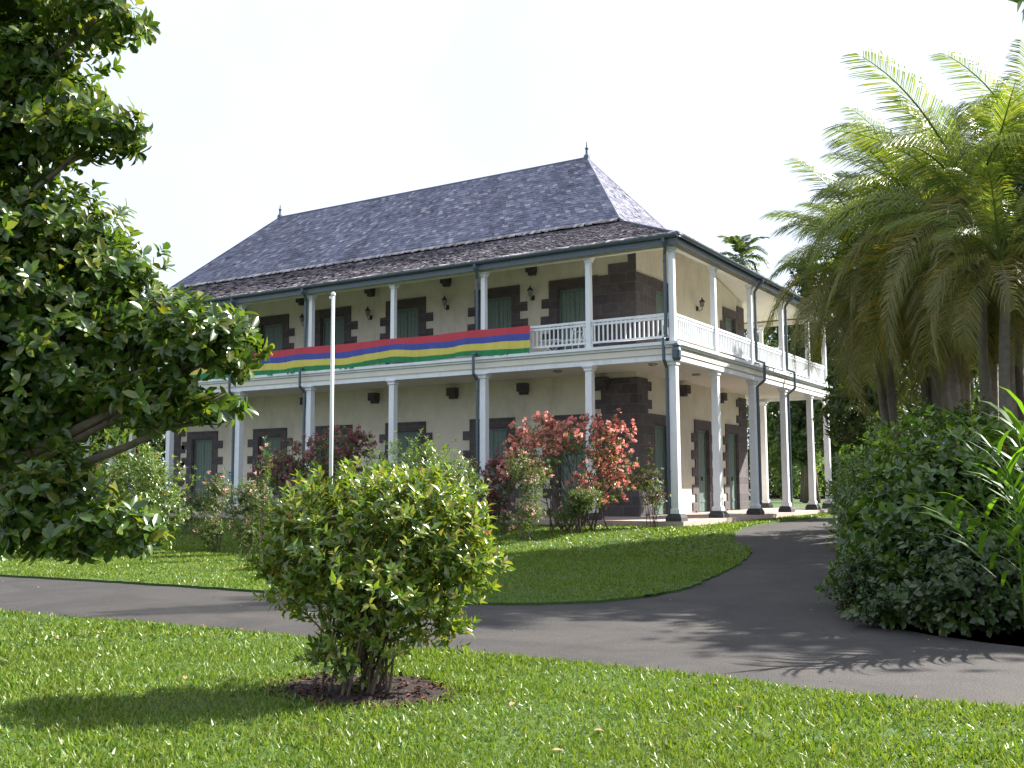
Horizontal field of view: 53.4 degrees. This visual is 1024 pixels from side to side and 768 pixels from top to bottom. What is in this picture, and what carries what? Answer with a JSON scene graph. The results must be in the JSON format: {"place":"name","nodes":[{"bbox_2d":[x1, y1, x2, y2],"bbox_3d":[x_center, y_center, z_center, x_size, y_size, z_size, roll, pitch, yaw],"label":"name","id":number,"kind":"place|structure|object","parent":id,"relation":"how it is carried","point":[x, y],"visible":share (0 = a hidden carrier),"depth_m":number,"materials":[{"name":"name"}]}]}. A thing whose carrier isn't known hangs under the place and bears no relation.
{"place":"outdoors","nodes":[
{"label":"outdoors","id":0,"kind":"place"},
{"bbox_2d":[0,500,840,605],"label":"house lawn","id":1,"kind":"structure","parent":0,"point":[796,504],"depth_m":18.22,"materials":[{"name":"green plant"}]},
{"bbox_2d":[60,424,138,488],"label":"garden tree","id":2,"kind":"object","parent":1,"relation":"on","point":[102,442],"visible":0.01,"depth_m":59.66,"materials":[{"name":"green plant"}]},
{"bbox_2d":[89,361,166,506],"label":"garden tree","id":3,"kind":"object","parent":1,"relation":"on","point":[159,446],"visible":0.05,"depth_m":58.03,"materials":[{"name":"green plant"}]},
{"bbox_2d":[65,437,200,553],"bbox_3d":[-8.997,2.640,23.895,3.310,2.823,3.048,-4,-7,32],"label":"round shrub","id":4,"kind":"object","parent":1,"relation":"on","point":[134,477],"visible":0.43,"depth_m":23.62,"materials":[{"name":"green plant"}]},
{"bbox_2d":[173,488,209,534],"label":"rose bush","id":5,"kind":"object","parent":1,"relation":"on","point":[191,499],"visible":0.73,"depth_m":31.09,"materials":[{"name":"green plant"}]},
{"bbox_2d":[188,467,231,551],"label":"rose bush","id":6,"kind":"object","parent":1,"relation":"on","point":[217,492],"visible":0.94,"depth_m":24.45,"materials":[{"name":"green plant"}]},
{"bbox_2d":[218,476,278,554],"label":"rose bush","id":7,"kind":"object","parent":1,"relation":"on","point":[243,502],"visible":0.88,"depth_m":23.29,"materials":[{"name":"green plant"}]},
{"bbox_2d":[233,511,272,546],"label":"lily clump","id":8,"kind":"object","parent":1,"relation":"on","point":[252,522],"visible":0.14,"depth_m":26.29,"materials":[{"name":"green plant"}]},
{"bbox_2d":[253,436,273,557],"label":"rose bush","id":9,"kind":"object","parent":1,"relation":"on","point":[261,491],"visible":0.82,"depth_m":21.91,"materials":[{"name":"green plant"}]},
{"bbox_2d":[260,492,287,530],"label":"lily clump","id":10,"kind":"object","parent":1,"relation":"on","point":[268,516],"visible":0.03,"depth_m":26.60,"materials":[{"name":"green plant"}]},
{"bbox_2d":[248,423,377,508],"bbox_3d":[-6.053,2.877,31.964,4.280,3.288,3.454,-4,-7,32],"label":"pink shrub","id":11,"kind":"object","parent":1,"relation":"on","point":[278,465],"visible":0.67,"depth_m":31.52,"materials":[{"name":"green plant"}]},
{"bbox_2d":[328,292,335,524],"bbox_3d":[-3.546,0.910,20.009,0.400,5.510,0.390,-4,-7,32],"label":"flagpole","id":12,"kind":"object","parent":1,"relation":"on","point":[332,296],"visible":0.59,"depth_m":20.07,"materials":[{"name":"metal"}]},
{"bbox_2d":[335,428,489,550],"bbox_3d":[-2.182,2.450,22.873,3.448,2.892,3.410,-4,-7,32],"label":"round shrub","id":13,"kind":"object","parent":1,"relation":"on","point":[456,472],"visible":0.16,"depth_m":22.70,"materials":[{"name":"green plant"}]},
{"bbox_2d":[82,142,835,526],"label":"colonial house","id":14,"kind":"structure","parent":1,"relation":"on","point":[618,272],"depth_m":36.38,"materials":[{"name":"beige paint"}]},
{"bbox_2d":[193,440,211,509],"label":"door","id":15,"kind":"structure","parent":14,"relation":"in","point":[203,448],"depth_m":43.58,"materials":[{"name":"green paint"}]},
{"bbox_2d":[226,470,233,486],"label":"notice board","id":16,"kind":"object","parent":14,"relation":"attached to","point":[229,474],"visible":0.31,"depth_m":42.49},
{"bbox_2d":[260,437,279,506],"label":"door","id":17,"kind":"structure","parent":14,"relation":"in","point":[275,441],"depth_m":41.47,"materials":[{"name":"green paint"}]},
{"bbox_2d":[263,324,281,350],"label":"door","id":18,"kind":"structure","parent":14,"relation":"in","point":[273,333],"depth_m":41.95,"materials":[{"name":"green paint"}]},
{"bbox_2d":[299,313,303,325],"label":"wall lantern","id":19,"kind":"object","parent":14,"relation":"attached to","point":[301,317],"depth_m":40.71,"materials":[{"name":"metal"}]},
{"bbox_2d":[323,316,343,345],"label":"door","id":20,"kind":"structure","parent":14,"relation":"in","point":[339,321],"depth_m":40.21,"materials":[{"name":"green paint"}]},
{"bbox_2d":[324,434,344,481],"bbox_3d":[-6.858,3.479,39.614,1.160,3.000,0.080,-4,-7,32],"label":"door","id":21,"kind":"structure","parent":14,"relation":"in","point":[327,438],"depth_m":39.72,"materials":[{"name":"green paint"}]},
{"bbox_2d":[190,326,529,378],"bbox_3d":[-6.383,-0.914,35.435,16.303,0.921,0.150,-4,-7,32],"label":"striped banner","id":22,"kind":"object","parent":14,"relation":"attached to","point":[507,341],"visible":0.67,"depth_m":33.82,"materials":[{"name":"multicoloured fabric"}]},
{"bbox_2d":[365,306,371,319],"bbox_3d":[-5.480,-2.707,39.037,0.240,0.522,0.364,-4,-7,32],"label":"wall lantern","id":23,"kind":"object","parent":14,"relation":"attached to","point":[367,310],"depth_m":38.93,"materials":[{"name":"metal"}]},
{"bbox_2d":[397,432,417,468],"bbox_3d":[-3.877,3.283,37.772,1.160,3.000,0.080,-4,-7,32],"label":"door","id":24,"kind":"structure","parent":14,"relation":"in","point":[402,437],"depth_m":37.90,"materials":[{"name":"green paint"}]},
{"bbox_2d":[397,308,417,363],"bbox_3d":[-3.916,-1.512,38.256,1.160,2.640,0.080,-4,-7,32],"label":"door","id":25,"kind":"structure","parent":14,"relation":"in","point":[407,319],"depth_m":38.32,"materials":[{"name":"green paint"}]},
{"bbox_2d":[442,295,448,309],"bbox_3d":[-2.417,-2.957,37.148,0.240,0.522,0.364,-4,-7,32],"label":"wall lantern","id":26,"kind":"object","parent":14,"relation":"attached to","point":[444,300],"depth_m":37.04,"materials":[{"name":"metal"}]},
{"bbox_2d":[489,428,506,513],"bbox_3d":[-0.624,3.070,35.762,1.160,3.000,0.080,-4,-7,32],"label":"door","id":27,"kind":"structure","parent":14,"relation":"in","point":[496,436],"depth_m":35.76,"materials":[{"name":"green paint"}]},
{"bbox_2d":[487,297,510,355],"bbox_3d":[-0.450,-1.739,36.114,1.160,2.640,0.080,-4,-7,32],"label":"door","id":28,"kind":"structure","parent":14,"relation":"in","point":[499,309],"depth_m":36.17,"materials":[{"name":"green paint"}]},
{"bbox_2d":[527,286,534,300],"bbox_3d":[0.666,-3.139,35.242,0.240,0.522,0.364,-4,-7,32],"label":"wall lantern","id":29,"kind":"object","parent":14,"relation":"attached to","point":[530,290],"depth_m":35.14,"materials":[{"name":"metal"}]},
{"bbox_2d":[535,339,565,350],"bbox_3d":[1.219,-1.098,31.584,0.800,0.483,0.605,-4,-7,32],"label":"garden table","id":30,"kind":"object","parent":14,"relation":"on","point":[547,341],"visible":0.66,"depth_m":31.52,"materials":[{"name":"white plastic"}]},
{"bbox_2d":[560,288,585,349],"bbox_3d":[2.141,-1.911,34.496,1.160,2.640,0.110,-4,-7,32],"label":"door","id":31,"kind":"structure","parent":14,"relation":"in","point":[572,301],"depth_m":34.61,"materials":[{"name":"green paint"}]},
{"bbox_2d":[561,425,585,514],"bbox_3d":[2.162,2.887,34.040,1.160,3.000,0.080,-4,-7,32],"label":"door","id":32,"kind":"structure","parent":14,"relation":"in","point":[566,469],"depth_m":34.15,"materials":[{"name":"green paint"}]},
{"bbox_2d":[564,324,585,349],"bbox_3d":[1.954,-1.406,31.248,0.534,1.004,0.581,-4,-7,32],"label":"garden chair","id":33,"kind":"object","parent":14,"relation":"on","point":[573,340],"visible":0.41,"depth_m":31.28,"materials":[{"name":"white plastic"}]},
{"bbox_2d":[655,425,665,514],"bbox_3d":[4.935,2.904,34.342,0.110,3.000,1.040,-4,-7,32],"label":"door","id":34,"kind":"structure","parent":14,"relation":"in","point":[659,433],"depth_m":34.55,"materials":[{"name":"green paint"}]},
{"bbox_2d":[656,291,665,341],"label":"door","id":35,"kind":"structure","parent":14,"relation":"in","point":[659,296],"depth_m":35.19,"materials":[{"name":"green paint"}]},
{"bbox_2d":[696,298,704,310],"bbox_3d":[6.987,-2.953,37.800,0.380,0.522,0.208,-4,-7,32],"label":"wall lantern","id":36,"kind":"object","parent":14,"relation":"attached to","point":[701,301],"depth_m":37.73,"materials":[{"name":"metal"}]},
{"bbox_2d":[698,430,706,511],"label":"door","id":37,"kind":"structure","parent":14,"relation":"in","point":[701,435],"depth_m":37.75,"materials":[{"name":"green paint"}]},
{"bbox_2d":[726,318,732,356],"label":"door","id":38,"kind":"structure","parent":14,"relation":"in","point":[728,322],"depth_m":41.05,"materials":[{"name":"green paint"}]},
{"bbox_2d":[729,434,736,509],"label":"door","id":39,"kind":"structure","parent":14,"relation":"in","point":[732,460],"depth_m":40.50,"materials":[{"name":"green paint"}]},
{"bbox_2d":[466,459,483,498],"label":"rose bush","id":40,"kind":"object","parent":1,"relation":"on","point":[474,465],"visible":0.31,"depth_m":27.84,"materials":[{"name":"green plant"}]},
{"bbox_2d":[476,447,515,523],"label":"pink shrub","id":41,"kind":"object","parent":1,"relation":"on","point":[493,496],"visible":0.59,"depth_m":31.14,"materials":[{"name":"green plant"}]},
{"bbox_2d":[495,509,517,534],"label":"rose bush","id":42,"kind":"object","parent":1,"relation":"on","point":[507,518],"visible":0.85,"depth_m":27.22,"materials":[{"name":"green plant"}]},
{"bbox_2d":[500,447,557,540],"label":"rose bush","id":43,"kind":"object","parent":1,"relation":"on","point":[527,511],"visible":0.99,"depth_m":25.56,"materials":[{"name":"green plant"}]},
{"bbox_2d":[496,408,640,531],"bbox_3d":[1.540,2.353,27.851,3.950,3.366,2.692,-1,-6,6],"label":"pink shrub","id":44,"kind":"object","parent":1,"relation":"on","point":[606,454],"visible":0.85,"depth_m":27.71,"materials":[{"name":"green plant"}]},
{"bbox_2d":[549,483,602,534],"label":"rose bush","id":45,"kind":"object","parent":1,"relation":"on","point":[582,499],"visible":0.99,"depth_m":26.57,"materials":[{"name":"green plant"}]},
{"bbox_2d":[625,441,670,527],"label":"rose bush","id":46,"kind":"object","parent":1,"relation":"on","point":[657,496],"visible":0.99,"depth_m":28.02,"materials":[{"name":"green plant"}]},
{"bbox_2d":[717,234,771,275],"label":"palm tree","id":47,"kind":"object","parent":1,"relation":"on","point":[740,246],"visible":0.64,"depth_m":62.66,"materials":[{"name":"green plant"}]},
{"bbox_2d":[766,244,832,502],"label":"garden tree","id":48,"kind":"object","parent":1,"relation":"on","point":[798,420],"visible":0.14,"depth_m":61.46,"materials":[{"name":"green plant"}]},
{"bbox_2d":[779,332,824,501],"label":"garden tree","id":49,"kind":"object","parent":1,"relation":"on","point":[818,460],"visible":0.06,"depth_m":65.61,"materials":[{"name":"green plant"}]},
{"bbox_2d":[810,234,864,507],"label":"garden tree","id":50,"kind":"object","parent":1,"relation":"on","point":[834,446],"visible":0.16,"depth_m":49.39,"materials":[{"name":"green plant"}]},
{"bbox_2d":[0,516,1023,706],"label":"road","id":51,"kind":"structure","parent":0,"point":[710,625],"depth_m":11.50,"materials":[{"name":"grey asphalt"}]},
{"bbox_2d":[818,430,889,541],"bbox_3d":[7.836,2.293,21.912,2.246,2.577,1.693,1,-6,-10],"label":"roadside shrub","id":52,"kind":"object","parent":51,"relation":"on","point":[838,461],"visible":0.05,"depth_m":21.88,"materials":[{"name":"green plant"}]},
{"bbox_2d":[818,544,895,618],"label":"roadside shrub","id":53,"kind":"object","parent":51,"relation":"on","point":[862,575],"visible":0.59,"depth_m":12.16,"materials":[{"name":"green plant"}]},
{"bbox_2d":[812,341,916,483],"bbox_3d":[12.581,1.101,35.818,3.790,7.428,3.978,-4,-7,32],"label":"garden tree","id":54,"kind":"object","parent":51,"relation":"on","point":[850,428],"visible":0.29,"depth_m":35.33,"materials":[{"name":"green plant"}]},
{"bbox_2d":[825,415,914,502],"bbox_3d":[9.949,2.313,26.995,3.187,3.095,3.112,-4,-7,32],"label":"roadside shrub","id":55,"kind":"object","parent":51,"relation":"on","point":[846,456],"visible":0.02,"depth_m":26.94,"materials":[{"name":"green plant"}]},
{"bbox_2d":[827,234,913,440],"bbox_3d":[13.328,-0.556,36.167,4.015,10.502,4.551,-4,-7,32],"label":"garden tree","id":56,"kind":"object","parent":51,"relation":"on","point":[870,388],"visible":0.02,"depth_m":35.14,"materials":[{"name":"green plant"}]},
{"bbox_2d":[823,429,930,583],"bbox_3d":[5.996,1.924,15.809,2.260,2.510,2.101,2,-6,-19],"label":"roadside shrub","id":57,"kind":"object","parent":51,"relation":"on","point":[856,493],"visible":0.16,"depth_m":15.88,"materials":[{"name":"green plant"}]},
{"bbox_2d":[814,404,1023,599],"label":"roadside shrub","id":58,"kind":"object","parent":51,"relation":"on","point":[931,477],"visible":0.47,"depth_m":12.77,"materials":[{"name":"green plant"}]},
{"bbox_2d":[840,513,1023,637],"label":"roadside shrub","id":59,"kind":"object","parent":51,"relation":"on","point":[955,590],"visible":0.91,"depth_m":10.97,"materials":[{"name":"green plant"}]},
{"bbox_2d":[876,162,1023,448],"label":"palm tree","id":60,"kind":"object","parent":51,"relation":"on","point":[1007,289],"visible":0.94,"depth_m":17.08,"materials":[{"name":"green plant"}]},
{"bbox_2d":[886,405,1023,547],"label":"ginger plant","id":61,"kind":"object","parent":51,"relation":"on","point":[956,500],"visible":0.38,"depth_m":12.01,"materials":[{"name":"green plant"}]},
{"bbox_2d":[0,608,1023,767],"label":"front lawn","id":62,"kind":"structure","parent":0,"point":[153,706],"depth_m":6.87,"materials":[{"name":"green plant"}]},
{"bbox_2d":[0,0,274,565],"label":"broadleaf tree","id":63,"kind":"object","parent":62,"relation":"on","point":[81,319],"visible":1,"depth_m":10.56,"materials":[{"name":"green plant"}]},
{"bbox_2d":[259,671,467,708],"bbox_3d":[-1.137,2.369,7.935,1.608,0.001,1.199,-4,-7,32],"label":"mulch bed","id":64,"kind":"object","parent":62,"relation":"on","point":[364,694],"visible":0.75,"depth_m":7.78,"materials":[{"name":"brown soil"}]},
{"bbox_2d":[236,455,515,695],"bbox_3d":[-1.115,1.491,8.069,1.986,1.859,1.924,4,-7,-35],"label":"ixora bush","id":65,"kind":"object","parent":64,"relation":"on","point":[366,625],"visible":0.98,"depth_m":7.80,"materials":[{"name":"green plant"}]},
{"bbox_2d":[1009,0,1023,22],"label":"shade tree","id":66,"kind":"object","parent":62,"relation":"on","point":[1019,2],"visible":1,"depth_m":5.50,"materials":[{"name":"green plant"}]},
{"bbox_2d":[11,0,1023,481],"label":"sky","id":67,"kind":"structure","parent":0,"point":[695,109],"materials":[{"name":"white"}]},
{"bbox_2d":[742,489,837,568],"bbox_3d":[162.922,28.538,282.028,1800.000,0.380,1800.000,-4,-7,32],"label":"ground","id":68,"kind":"structure","parent":0,"point":[784,566],"depth_m":19.94,"materials":[{"name":"soil"}]},
{"bbox_2d":[744,263,779,499],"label":"garden tree","id":69,"kind":"object","parent":68,"relation":"on","point":[771,342],"visible":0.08,"depth_m":79.82,"materials":[{"name":"green plant"}]},
{"bbox_2d":[748,452,798,497],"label":"garden tree","id":70,"kind":"object","parent":68,"relation":"on","point":[773,494],"visible":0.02,"depth_m":88.62,"materials":[{"name":"green plant"}]},
{"bbox_2d":[747,403,823,499],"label":"garden tree","id":71,"kind":"object","parent":68,"relation":"on","point":[773,461],"visible":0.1,"depth_m":74.73,"materials":[{"name":"green plant"}]},
{"bbox_2d":[781,441,837,498],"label":"garden tree","id":72,"kind":"object","parent":68,"relation":"on","point":[822,489],"visible":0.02,"depth_m":82.44,"materials":[{"name":"green plant"}]},
{"bbox_2d":[758,157,965,440],"bbox_3d":[8.764,-1.046,24.638,5.712,9.285,5.386,-4,-7,32],"label":"palm tree","id":73,"kind":"object","parent":68,"relation":"on","point":[824,283],"visible":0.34,"depth_m":24.55,"materials":[{"name":"green plant"}]},
{"bbox_2d":[776,225,995,438],"bbox_3d":[8.687,-0.245,23.479,4.329,7.538,4.962,1,-6,-14],"label":"palm tree","id":74,"kind":"object","parent":68,"relation":"on","point":[891,386],"visible":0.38,"depth_m":23.44,"materials":[{"name":"green plant"}]},
{"bbox_2d":[851,369,922,418],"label":"garden tree","id":75,"kind":"object","parent":68,"relation":"on","point":[909,410],"visible":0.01,"depth_m":46.66,"materials":[{"name":"green plant"}]},
{"bbox_2d":[792,90,1021,434],"bbox_3d":[9.546,-1.696,24.131,5.522,10.467,6.009,1,-6,-13],"label":"palm tree","id":76,"kind":"object","parent":68,"relation":"on","point":[872,168],"visible":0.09,"depth_m":24.22,"materials":[{"name":"green plant"}]},
{"bbox_2d":[793,136,1022,418],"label":"palm tree","id":77,"kind":"object","parent":68,"relation":"on","point":[937,400],"visible":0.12,"depth_m":23.02,"materials":[{"name":"green plant"}]},
{"bbox_2d":[806,43,1023,425],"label":"palm tree","id":78,"kind":"object","parent":68,"relation":"on","point":[922,152],"visible":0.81,"depth_m":19.32,"materials":[{"name":"green plant"}]},
{"bbox_2d":[834,98,1015,296],"bbox_3d":[11.482,-1.894,26.045,6.187,11.204,5.912,-4,-7,32],"label":"palm tree","id":79,"kind":"object","parent":68,"relation":"on","point":[911,112],"visible":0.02,"depth_m":26.24,"materials":[{"name":"green plant"}]},
{"bbox_2d":[844,396,1023,521],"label":"roadside shrub","id":80,"kind":"object","parent":68,"relation":"on","point":[962,414],"visible":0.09,"depth_m":18.32,"materials":[{"name":"green plant"}]},
{"bbox_2d":[897,314,977,376],"bbox_3d":[11.904,-0.235,27.464,4.060,8.181,3.334,0,-6,-7],"label":"garden tree","id":81,"kind":"object","parent":68,"relation":"on","point":[969,354],"depth_m":26.97,"materials":[{"name":"green plant"}]},
{"bbox_2d":[881,39,1023,377],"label":"palm tree","id":82,"kind":"object","parent":68,"relation":"on","point":[965,118],"visible":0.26,"depth_m":20.50,"materials":[{"name":"green plant"}]},
{"bbox_2d":[894,110,1023,440],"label":"palm tree","id":83,"kind":"object","parent":68,"relation":"on","point":[1019,380],"visible":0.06,"depth_m":23.11,"materials":[{"name":"green plant"}]},
{"bbox_2d":[895,253,1023,424],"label":"grey trunk tree","id":84,"kind":"object","parent":68,"relation":"on","point":[950,394],"visible":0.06,"depth_m":23.84,"materials":[{"name":"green plant"}]},
{"bbox_2d":[957,333,975,418],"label":"grey trunk tree","id":85,"kind":"object","parent":68,"relation":"on","point":[967,396],"depth_m":25.46,"materials":[{"name":"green plant"}]},
{"bbox_2d":[916,386,1023,625],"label":"ginger plant","id":86,"kind":"object","parent":68,"relation":"on","point":[1013,422],"visible":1,"depth_m":10.28,"materials":[{"name":"green plant"}]},
{"bbox_2d":[975,335,998,422],"bbox_3d":[11.737,0.033,25.774,5.398,7.488,4.698,1,-6,-10],"label":"grey trunk tree","id":87,"kind":"object","parent":68,"relation":"on","point":[995,395],"depth_m":25.95,"materials":[{"name":"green plant"}]},
{"bbox_2d":[972,302,1023,513],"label":"grey trunk tree","id":88,"kind":"object","parent":68,"relation":"on","point":[1013,391],"depth_m":23.91,"materials":[{"name":"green plant"}]},
{"bbox_2d":[988,238,1023,363],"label":"garden tree","id":89,"kind":"object","parent":68,"relation":"on","point":[996,349],"depth_m":25.34,"materials":[{"name":"green plant"}]},
{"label":"back lawn","id":90,"kind":"structure","parent":0,"visible":0},
{"bbox_2d":[919,354,1000,421],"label":"garden tree","id":91,"kind":"object","parent":90,"relation":"on","point":[976,400],"visible":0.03,"depth_m":43.59,"materials":[{"name":"green plant"}]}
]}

